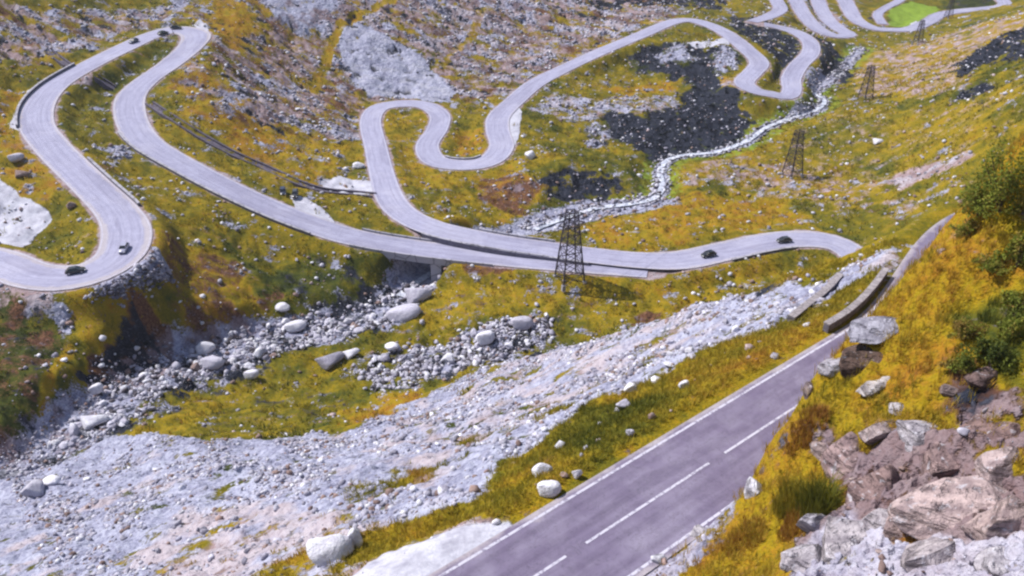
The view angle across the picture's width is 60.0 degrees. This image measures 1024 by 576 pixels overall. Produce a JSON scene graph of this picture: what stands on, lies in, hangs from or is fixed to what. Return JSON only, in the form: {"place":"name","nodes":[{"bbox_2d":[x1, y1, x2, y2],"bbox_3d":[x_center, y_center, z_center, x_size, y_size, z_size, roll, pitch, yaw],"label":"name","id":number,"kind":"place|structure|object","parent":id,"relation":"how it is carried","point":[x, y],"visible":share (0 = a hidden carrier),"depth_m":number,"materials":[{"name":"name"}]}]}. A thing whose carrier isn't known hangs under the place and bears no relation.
{"place":"outdoors","nodes":[
{"label":"outdoors","id":0,"kind":"place"},
{"bbox_2d":[0,26,647,290],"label":"road","id":1,"kind":"structure","parent":0,"point":[121,217],"depth_m":195.64,"materials":[{"name":"asphalt"}]},
{"bbox_2d":[64,266,85,274],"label":"car","id":2,"kind":"object","parent":1,"relation":"on","point":[70,270],"visible":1,"depth_m":160.41,"materials":[{"name":"black paint"}]},
{"bbox_2d":[118,242,129,252],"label":"car","id":3,"kind":"object","parent":1,"relation":"on","point":[123,247],"visible":1,"depth_m":166.76,"materials":[{"name":"silver metal"}]},
{"bbox_2d":[0,26,439,265],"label":"road edge line","id":4,"kind":"object","parent":1,"relation":"on","point":[165,143],"visible":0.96,"depth_m":201.79,"materials":[{"name":"paint"}]},
{"bbox_2d":[1,33,645,289],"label":"road edge line","id":5,"kind":"object","parent":1,"relation":"on","point":[144,215],"visible":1,"depth_m":189.43,"materials":[{"name":"paint"}]},
{"bbox_2d":[396,271,430,296],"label":"stream","id":6,"kind":"structure","parent":0,"point":[419,280],"depth_m":191.85,"materials":[{"name":"white liquid"}]},
{"bbox_2d":[0,0,1023,575],"bbox_3d":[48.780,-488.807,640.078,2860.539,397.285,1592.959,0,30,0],"label":"ground","id":7,"kind":"structure","parent":0,"point":[384,70],"depth_m":183.33,"materials":[{"name":"plant"}]},
{"bbox_2d":[7,153,24,162],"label":"boulder","id":8,"kind":"object","parent":7,"relation":"on","point":[15,157],"visible":1,"depth_m":198.08,"materials":[{"name":"stone"}]},
{"bbox_2d":[19,479,44,497],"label":"boulder","id":9,"kind":"object","parent":7,"relation":"on","point":[35,488],"visible":0.99,"depth_m":112.18,"materials":[{"name":"stone"}]},
{"bbox_2d":[14,63,74,127],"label":"retaining wall","id":10,"kind":"structure","parent":7,"relation":"on","point":[33,89],"depth_m":232.79,"materials":[{"name":"concrete"}]},
{"bbox_2d":[42,475,60,485],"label":"boulder","id":11,"kind":"object","parent":7,"relation":"on","point":[49,480],"visible":0.98,"depth_m":114.49,"materials":[{"name":"stone"}]},
{"bbox_2d":[45,50,70,67],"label":"stone channel","id":12,"kind":"object","parent":7,"relation":"on","point":[63,63],"visible":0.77,"depth_m":247.90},
{"bbox_2d":[80,414,108,429],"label":"boulder","id":13,"kind":"object","parent":7,"relation":"on","point":[90,421],"visible":1,"depth_m":140.17,"materials":[{"name":"stone"}]},
{"bbox_2d":[88,383,102,394],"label":"boulder","id":14,"kind":"object","parent":7,"relation":"on","point":[95,388],"visible":1,"depth_m":147.94,"materials":[{"name":"stone"}]},
{"bbox_2d":[94,75,116,90],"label":"stone channel","id":15,"kind":"object","parent":7,"relation":"on","point":[106,85],"visible":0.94,"depth_m":241.25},
{"bbox_2d":[87,156,139,205],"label":"retaining wall","id":16,"kind":"structure","parent":7,"relation":"on","point":[114,182],"depth_m":191.05,"materials":[{"name":"concrete"}]},
{"bbox_2d":[83,261,178,307],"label":"embankment stones","id":17,"kind":"object","parent":7,"relation":"on","point":[120,286],"visible":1,"depth_m":160.09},
{"bbox_2d":[195,341,215,354],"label":"boulder","id":18,"kind":"object","parent":7,"relation":"on","point":[203,347],"visible":0.96,"depth_m":164.56,"materials":[{"name":"stone"}]},
{"bbox_2d":[200,356,223,369],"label":"boulder","id":19,"kind":"object","parent":7,"relation":"on","point":[212,362],"visible":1,"depth_m":160.56,"materials":[{"name":"stone"}]},
{"bbox_2d":[117,130,310,235],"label":"retaining wall","id":20,"kind":"structure","parent":7,"relation":"on","point":[211,191],"depth_m":200.21,"materials":[{"name":"concrete"}]},
{"bbox_2d":[243,369,258,379],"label":"boulder","id":21,"kind":"object","parent":7,"relation":"on","point":[252,374],"visible":1,"depth_m":159.66,"materials":[{"name":"stone"}]},
{"bbox_2d":[145,101,375,197],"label":"stone channel","id":22,"kind":"object","parent":7,"relation":"on","point":[218,145],"visible":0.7,"depth_m":221.28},
{"bbox_2d":[275,302,289,311],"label":"boulder","id":23,"kind":"object","parent":7,"relation":"on","point":[282,306],"visible":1,"depth_m":175.53,"materials":[{"name":"stone"}]},
{"bbox_2d":[284,320,306,332],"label":"boulder","id":24,"kind":"object","parent":7,"relation":"on","point":[294,326],"visible":1,"depth_m":173.66,"materials":[{"name":"stone"}]},
{"bbox_2d":[314,351,343,370],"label":"boulder","id":25,"kind":"object","parent":7,"relation":"on","point":[328,362],"visible":1,"depth_m":163.56,"materials":[{"name":"stone"}]},
{"bbox_2d":[306,533,353,565],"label":"boulder","id":26,"kind":"object","parent":7,"relation":"on","point":[321,551],"visible":0.93,"depth_m":53.09,"materials":[{"name":"stone"}]},
{"bbox_2d":[343,348,358,359],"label":"boulder","id":27,"kind":"object","parent":7,"relation":"on","point":[349,354],"visible":0.96,"depth_m":165.37,"materials":[{"name":"stone"}]},
{"bbox_2d":[347,528,362,547],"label":"boulder","id":28,"kind":"object","parent":7,"relation":"on","point":[354,535],"visible":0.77,"depth_m":54.25,"materials":[{"name":"stone"}]},
{"bbox_2d":[47,163,669,449],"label":"torrent stones","id":29,"kind":"object","parent":7,"relation":"on","point":[326,331],"visible":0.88,"depth_m":164.55,"materials":[{"name":"stone"}]},
{"bbox_2d":[386,303,420,322],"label":"boulder","id":30,"kind":"object","parent":7,"relation":"on","point":[404,312],"visible":0.94,"depth_m":175.76,"materials":[{"name":"stone"}]},
{"bbox_2d":[404,288,431,302],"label":"boulder","id":31,"kind":"object","parent":7,"relation":"on","point":[415,295],"visible":0.94,"depth_m":182.84,"materials":[{"name":"stone"}]},
{"bbox_2d":[349,228,492,282],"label":"road bridge","id":32,"kind":"structure","parent":7,"relation":"on","point":[438,265],"depth_m":189.29,"materials":[{"name":"concrete"}]},
{"bbox_2d":[440,353,453,363],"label":"boulder","id":33,"kind":"object","parent":7,"relation":"on","point":[448,357],"visible":1,"depth_m":161.26,"materials":[{"name":"stone"}]},
{"bbox_2d":[0,196,958,575],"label":"scree","id":34,"kind":"structure","parent":7,"relation":"on","point":[612,374],"depth_m":94.21,"materials":[{"name":"stone"}]},
{"bbox_2d":[475,331,494,345],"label":"boulder","id":35,"kind":"object","parent":7,"relation":"on","point":[484,338],"visible":1,"depth_m":166.51,"materials":[{"name":"stone"}]},
{"bbox_2d":[421,232,588,265],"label":"retaining wall","id":36,"kind":"structure","parent":7,"relation":"on","point":[446,241],"depth_m":191.52,"materials":[{"name":"concrete"}]},
{"bbox_2d":[466,228,555,256],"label":"road bridge","id":37,"kind":"structure","parent":7,"relation":"on","point":[515,235],"depth_m":195.71,"materials":[{"name":"concrete"}]},
{"bbox_2d":[0,0,1023,468],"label":"tussocks","id":38,"kind":"object","parent":7,"relation":"on","point":[504,314],"visible":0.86,"depth_m":220.26,"materials":[{"name":"yellow plant"}]},
{"bbox_2d":[0,0,1023,388],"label":"slope rubble","id":39,"kind":"object","parent":7,"relation":"on","point":[150,258],"visible":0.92,"depth_m":258.94,"materials":[{"name":"stone"}]},
{"bbox_2d":[0,0,1023,463],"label":"meadow stones","id":40,"kind":"object","parent":7,"relation":"on","point":[558,444],"visible":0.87,"depth_m":228.71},
{"bbox_2d":[0,0,1023,466],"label":"scrub","id":41,"kind":"object","parent":7,"relation":"on","point":[658,128],"visible":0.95,"depth_m":265.66,"materials":[{"name":"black plant"}]},
{"bbox_2d":[510,316,532,329],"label":"boulder","id":42,"kind":"object","parent":7,"relation":"on","point":[522,322],"visible":1,"depth_m":170.08,"materials":[{"name":"stone"}]},
{"bbox_2d":[162,234,906,575],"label":"verge grass","id":43,"kind":"structure","parent":7,"relation":"on","point":[654,406],"depth_m":63.65,"materials":[{"name":"plant"}]},
{"bbox_2d":[532,463,552,477],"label":"boulder","id":44,"kind":"object","parent":7,"relation":"on","point":[538,467],"visible":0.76,"depth_m":54.93,"materials":[{"name":"stone"}]},
{"bbox_2d":[537,480,561,497],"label":"boulder","id":45,"kind":"object","parent":7,"relation":"on","point":[549,488],"visible":1,"depth_m":52.46,"materials":[{"name":"stone"}]},
{"bbox_2d":[553,208,586,291],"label":"pylon","id":46,"kind":"object","parent":7,"relation":"on","point":[575,239],"visible":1,"depth_m":178.14,"materials":[{"name":"metal"}]},
{"bbox_2d":[651,553,667,565],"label":"rock outcrop","id":47,"kind":"object","parent":7,"relation":"on","point":[655,558],"visible":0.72,"depth_m":48.18,"materials":[{"name":"stone"}]},
{"bbox_2d":[689,524,705,537],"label":"rock outcrop","id":48,"kind":"object","parent":7,"relation":"on","point":[697,530],"visible":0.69,"depth_m":50.10,"materials":[{"name":"stone"}]},
{"bbox_2d":[557,46,868,217],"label":"stream stones","id":49,"kind":"object","parent":7,"relation":"on","point":[818,102],"visible":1,"depth_m":259.36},
{"bbox_2d":[720,513,771,556],"bbox_3d":[11.749,12.529,44.779,2.349,2.340,2.429,0,30,0],"label":"grass clump","id":50,"kind":"object","parent":7,"relation":"on","point":[738,535],"visible":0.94,"depth_m":44.69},
{"bbox_2d":[744,476,762,498],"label":"rock outcrop","id":51,"kind":"object","parent":7,"relation":"on","point":[752,487],"visible":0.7,"depth_m":47.06,"materials":[{"name":"stone"}]},
{"bbox_2d":[731,246,797,261],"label":"retaining wall","id":52,"kind":"structure","parent":7,"relation":"on","point":[765,252],"depth_m":190.56,"materials":[{"name":"concrete"}]},
{"bbox_2d":[767,471,814,519],"bbox_3d":[13.961,10.321,43.770,2.673,2.381,2.709,0,30,0],"label":"grass clump","id":53,"kind":"object","parent":7,"relation":"on","point":[785,495],"visible":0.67,"depth_m":43.80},
{"bbox_2d":[780,129,804,178],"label":"pylon","id":54,"kind":"object","parent":7,"relation":"on","point":[799,131],"visible":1,"depth_m":229.88,"materials":[{"name":"metal"}]},
{"bbox_2d":[776,503,812,541],"bbox_3d":[13.850,11.298,42.431,2.173,2.436,2.053,0,30,0],"label":"grass clump","id":55,"kind":"object","parent":7,"relation":"on","point":[787,521],"visible":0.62,"depth_m":42.61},
{"bbox_2d":[780,544,821,572],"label":"rock outcrop","id":56,"kind":"object","parent":7,"relation":"on","point":[800,557],"visible":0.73,"depth_m":38.60,"materials":[{"name":"stone"}]},
{"bbox_2d":[784,401,830,456],"bbox_3d":[15.492,7.413,46.578,2.134,3.191,2.202,0,30,0],"label":"grass clump","id":57,"kind":"object","parent":7,"relation":"on","point":[821,410],"visible":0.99,"depth_m":46.39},
{"bbox_2d":[802,381,813,399],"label":"rock outcrop","id":58,"kind":"object","parent":7,"relation":"on","point":[807,385],"visible":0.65,"depth_m":48.89,"materials":[{"name":"stone"}]},
{"bbox_2d":[796,513,825,531],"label":"rock outcrop","id":59,"kind":"object","parent":7,"relation":"on","point":[810,522],"visible":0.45,"depth_m":41.09,"materials":[{"name":"stone"}]},
{"bbox_2d":[809,440,826,460],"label":"rock outcrop","id":60,"kind":"object","parent":7,"relation":"on","point":[820,448],"visible":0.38,"depth_m":45.55,"materials":[{"name":"stone"}]},
{"bbox_2d":[787,272,849,321],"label":"terrace wall","id":61,"kind":"structure","parent":7,"relation":"on","point":[829,286],"depth_m":75.36,"materials":[{"name":"concrete"}]},
{"bbox_2d":[791,464,846,519],"bbox_3d":[14.600,9.981,41.959,3.136,2.851,3.158,0,30,0],"label":"grass clump","id":62,"kind":"object","parent":7,"relation":"on","point":[819,500],"visible":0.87,"depth_m":41.98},
{"bbox_2d":[817,357,839,376],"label":"rock outcrop","id":63,"kind":"object","parent":7,"relation":"on","point":[827,367],"visible":0.6,"depth_m":47.88,"materials":[{"name":"stone"}]},
{"bbox_2d":[654,248,1023,575],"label":"bank rubble","id":64,"kind":"object","parent":7,"relation":"on","point":[882,567],"visible":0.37,"depth_m":39.54,"materials":[{"name":"stone"}]},
{"bbox_2d":[820,431,859,482],"bbox_3d":[16.895,8.849,44.513,2.793,2.816,2.439,-21,31,-12],"label":"rock outcrop","id":65,"kind":"object","parent":7,"relation":"on","point":[840,455],"visible":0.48,"depth_m":44.13,"materials":[{"name":"stone"}]},
{"bbox_2d":[657,129,1023,575],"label":"grass","id":66,"kind":"structure","parent":7,"relation":"on","point":[734,555],"depth_m":45.84,"materials":[{"name":"plant"}]},
{"bbox_2d":[821,515,868,562],"bbox_3d":[15.156,11.133,38.900,2.901,1.617,3.656,11,32,18],"label":"rock outcrop","id":67,"kind":"object","parent":7,"relation":"on","point":[842,535],"visible":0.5,"depth_m":38.41,"materials":[{"name":"stone"}]},
{"bbox_2d":[822,267,888,332],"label":"road parapet","id":68,"kind":"structure","parent":7,"relation":"on","point":[853,308],"depth_m":70.41,"materials":[{"name":"concrete"}]},
{"bbox_2d":[839,343,882,377],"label":"rock outcrop","id":69,"kind":"object","parent":7,"relation":"on","point":[849,364],"visible":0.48,"depth_m":46.95,"materials":[{"name":"stone"}]},
{"bbox_2d":[856,65,875,101],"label":"pylon","id":70,"kind":"object","parent":7,"relation":"on","point":[868,79],"visible":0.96,"depth_m":274.70,"materials":[{"name":"metal"}]},
{"bbox_2d":[855,376,889,396],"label":"rock outcrop","id":71,"kind":"object","parent":7,"relation":"on","point":[863,390],"visible":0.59,"depth_m":45.66,"materials":[{"name":"stone"}]},
{"bbox_2d":[845,464,900,510],"bbox_3d":[16.683,9.248,40.913,2.759,2.426,2.355,0,27,-21],"label":"rock outcrop","id":72,"kind":"object","parent":7,"relation":"on","point":[866,486],"visible":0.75,"depth_m":40.53,"materials":[{"name":"stone"}]},
{"bbox_2d":[848,316,898,343],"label":"rock outcrop","id":73,"kind":"object","parent":7,"relation":"on","point":[868,330],"visible":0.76,"depth_m":47.63,"materials":[{"name":"stone"}]},
{"bbox_2d":[861,508,887,528],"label":"rock outcrop","id":74,"kind":"object","parent":7,"relation":"on","point":[875,519],"visible":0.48,"depth_m":38.42,"materials":[{"name":"stone"}]},
{"bbox_2d":[858,418,891,444],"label":"rock outcrop","id":75,"kind":"object","parent":7,"relation":"on","point":[872,434],"visible":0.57,"depth_m":43.31,"materials":[{"name":"stone"}]},
{"bbox_2d":[883,516,908,542],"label":"rock outcrop","id":76,"kind":"object","parent":7,"relation":"on","point":[891,528],"visible":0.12,"depth_m":37.46,"materials":[{"name":"stone"}]},
{"bbox_2d":[888,402,903,415],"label":"rock outcrop","id":77,"kind":"object","parent":7,"relation":"on","point":[890,410],"visible":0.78,"depth_m":44.06,"materials":[{"name":"stone"}]},
{"bbox_2d":[896,420,937,451],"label":"rock outcrop","id":78,"kind":"object","parent":7,"relation":"on","point":[910,433],"visible":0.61,"depth_m":41.81,"materials":[{"name":"stone"}]},
{"bbox_2d":[911,20,924,45],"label":"pylon","id":79,"kind":"object","parent":7,"relation":"on","point":[919,34],"visible":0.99,"depth_m":324.89,"materials":[{"name":"metal"}]},
{"bbox_2d":[900,537,955,571],"bbox_3d":[16.308,10.612,34.419,2.225,1.690,2.339,13,32,21],"label":"rock outcrop","id":80,"kind":"object","parent":7,"relation":"on","point":[929,551],"visible":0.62,"depth_m":33.96,"materials":[{"name":"stone"}]},
{"bbox_2d":[920,428,959,478],"bbox_3d":[20.156,7.718,40.678,4.027,1.899,2.130,-19,43,-22],"label":"rock outcrop","id":81,"kind":"object","parent":7,"relation":"on","point":[938,461],"visible":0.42,"depth_m":39.90,"materials":[{"name":"stone"}]},
{"bbox_2d":[887,475,1009,540],"bbox_3d":[18.596,9.360,36.719,5.556,2.216,3.318,-18,27,-20],"label":"rock outcrop","id":82,"kind":"object","parent":7,"relation":"on","point":[928,510],"visible":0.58,"depth_m":36.24,"materials":[{"name":"stone"}]},
{"bbox_2d":[939,384,958,396],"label":"rock outcrop","id":83,"kind":"object","parent":7,"relation":"on","point":[948,390],"visible":0.94,"depth_m":42.88,"materials":[{"name":"stone"}]},
{"bbox_2d":[935,353,976,373],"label":"shrub","id":84,"kind":"object","parent":7,"relation":"on","point":[954,364],"visible":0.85,"depth_m":43.35,"materials":[{"name":"green plant"}]},
{"bbox_2d":[945,217,980,237],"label":"shrub","id":85,"kind":"object","parent":7,"relation":"on","point":[965,228],"visible":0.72,"depth_m":47.68,"materials":[{"name":"green plant"}]},
{"bbox_2d":[946,315,987,339],"bbox_3d":[22.649,2.049,44.289,2.199,1.551,1.536,-11,32,-19],"label":"shrub","id":86,"kind":"object","parent":7,"relation":"on","point":[963,327],"visible":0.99,"depth_m":44.10,"materials":[{"name":"green plant"}]},
{"bbox_2d":[957,183,999,217],"bbox_3d":[25.242,-4.822,47.623,2.875,2.232,2.127,0,30,0],"label":"shrub","id":87,"kind":"object","parent":7,"relation":"on","point":[966,205],"visible":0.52,"depth_m":47.36,"materials":[{"name":"green plant"}]},
{"bbox_2d":[964,366,997,390],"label":"rock outcrop","id":88,"kind":"object","parent":7,"relation":"on","point":[979,380],"visible":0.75,"depth_m":42.14,"materials":[{"name":"stone"}]},
{"bbox_2d":[954,332,1022,373],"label":"shrub","id":89,"kind":"object","parent":7,"relation":"on","point":[1000,352],"visible":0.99,"depth_m":42.56,"materials":[{"name":"green plant"}]},
{"bbox_2d":[960,413,1020,439],"bbox_3d":[21.986,6.576,40.327,3.628,1.832,2.671,-22,36,-32],"label":"rock outcrop","id":90,"kind":"object","parent":7,"relation":"on","point":[1011,429],"visible":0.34,"depth_m":39.63,"materials":[{"name":"stone"}]},
{"bbox_2d":[959,494,1023,540],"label":"rock outcrop","id":91,"kind":"object","parent":7,"relation":"on","point":[1004,518],"visible":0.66,"depth_m":33.55,"materials":[{"name":"stone"}]},
{"bbox_2d":[960,115,1023,218],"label":"shrub","id":92,"kind":"object","parent":7,"relation":"on","point":[1005,177],"visible":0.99,"depth_m":45.80,"materials":[{"name":"green plant"}]},
{"bbox_2d":[973,546,1010,575],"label":"rock outcrop","id":93,"kind":"object","parent":7,"relation":"on","point":[993,561],"visible":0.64,"depth_m":32.03,"materials":[{"name":"stone"}]},
{"bbox_2d":[971,249,1016,275],"bbox_3d":[24.892,-1.291,45.437,2.157,1.438,1.870,0,30,0],"label":"shrub","id":94,"kind":"object","parent":7,"relation":"on","point":[987,263],"visible":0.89,"depth_m":45.29,"materials":[{"name":"green plant"}]},
{"bbox_2d":[974,446,1020,486],"bbox_3d":[21.072,7.840,37.922,2.445,2.062,2.142,6,31,10],"label":"rock outcrop","id":95,"kind":"object","parent":7,"relation":"on","point":[993,466],"visible":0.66,"depth_m":37.47,"materials":[{"name":"stone"}]},
{"bbox_2d":[995,289,1023,311],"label":"shrub","id":96,"kind":"object","parent":7,"relation":"on","point":[1010,297],"visible":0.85,"depth_m":43.75,"materials":[{"name":"green plant"}]},
{"bbox_2d":[996,299,1023,337],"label":"shrub","id":97,"kind":"object","parent":7,"relation":"on","point":[1015,327],"visible":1,"depth_m":42.74,"materials":[{"name":"green plant"}]},
{"bbox_2d":[1002,229,1023,266],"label":"shrub","id":98,"kind":"object","parent":7,"relation":"on","point":[1016,246],"visible":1,"depth_m":44.55,"materials":[{"name":"green plant"}]},
{"bbox_2d":[359,18,861,269],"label":"road","id":99,"kind":"structure","parent":0,"point":[394,204],"depth_m":236.86,"materials":[{"name":"asphalt"}]},
{"bbox_2d":[360,18,839,268],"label":"road edge line","id":100,"kind":"object","parent":99,"relation":"on","point":[518,88],"visible":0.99,"depth_m":255.50,"materials":[{"name":"paint"}]},
{"bbox_2d":[380,21,860,252],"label":"road edge line","id":101,"kind":"object","parent":99,"relation":"on","point":[512,148],"visible":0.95,"depth_m":240.06,"materials":[{"name":"paint"}]},
{"bbox_2d":[533,92,826,229],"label":"stream","id":102,"kind":"structure","parent":0,"point":[756,134],"depth_m":242.87,"materials":[{"name":"white liquid"}]},
{"bbox_2d":[428,213,954,575],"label":"road","id":103,"kind":"structure","parent":0,"point":[627,546],"depth_m":52.65,"materials":[{"name":"asphalt"}]},
{"bbox_2d":[439,301,881,575],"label":"road edge line","id":104,"kind":"object","parent":103,"relation":"on","point":[598,480],"visible":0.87,"depth_m":55.17,"materials":[{"name":"paint"}]},
{"bbox_2d":[533,404,797,575],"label":"road centre line","id":105,"kind":"object","parent":103,"relation":"on","point":[654,498],"visible":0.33,"depth_m":52.75,"materials":[{"name":"paint"}]},
{"bbox_2d":[628,506,726,575],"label":"road edge line","id":106,"kind":"object","parent":103,"relation":"on","point":[675,543],"visible":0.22,"depth_m":49.35,"materials":[{"name":"paint"}]},
{"bbox_2d":[746,0,787,21],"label":"road","id":107,"kind":"structure","parent":0,"point":[780,7],"depth_m":361.25,"materials":[{"name":"asphalt"}]},
{"bbox_2d":[789,0,855,37],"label":"road","id":108,"kind":"structure","parent":0,"point":[807,18],"depth_m":369.06,"materials":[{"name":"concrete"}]},
{"bbox_2d":[873,0,903,23],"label":"track","id":109,"kind":"structure","parent":0,"point":[878,16],"depth_m":388.85,"materials":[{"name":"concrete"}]},
{"bbox_2d":[837,0,1011,31],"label":"road","id":110,"kind":"structure","parent":0,"point":[850,11],"depth_m":380.06,"materials":[{"name":"asphalt"}]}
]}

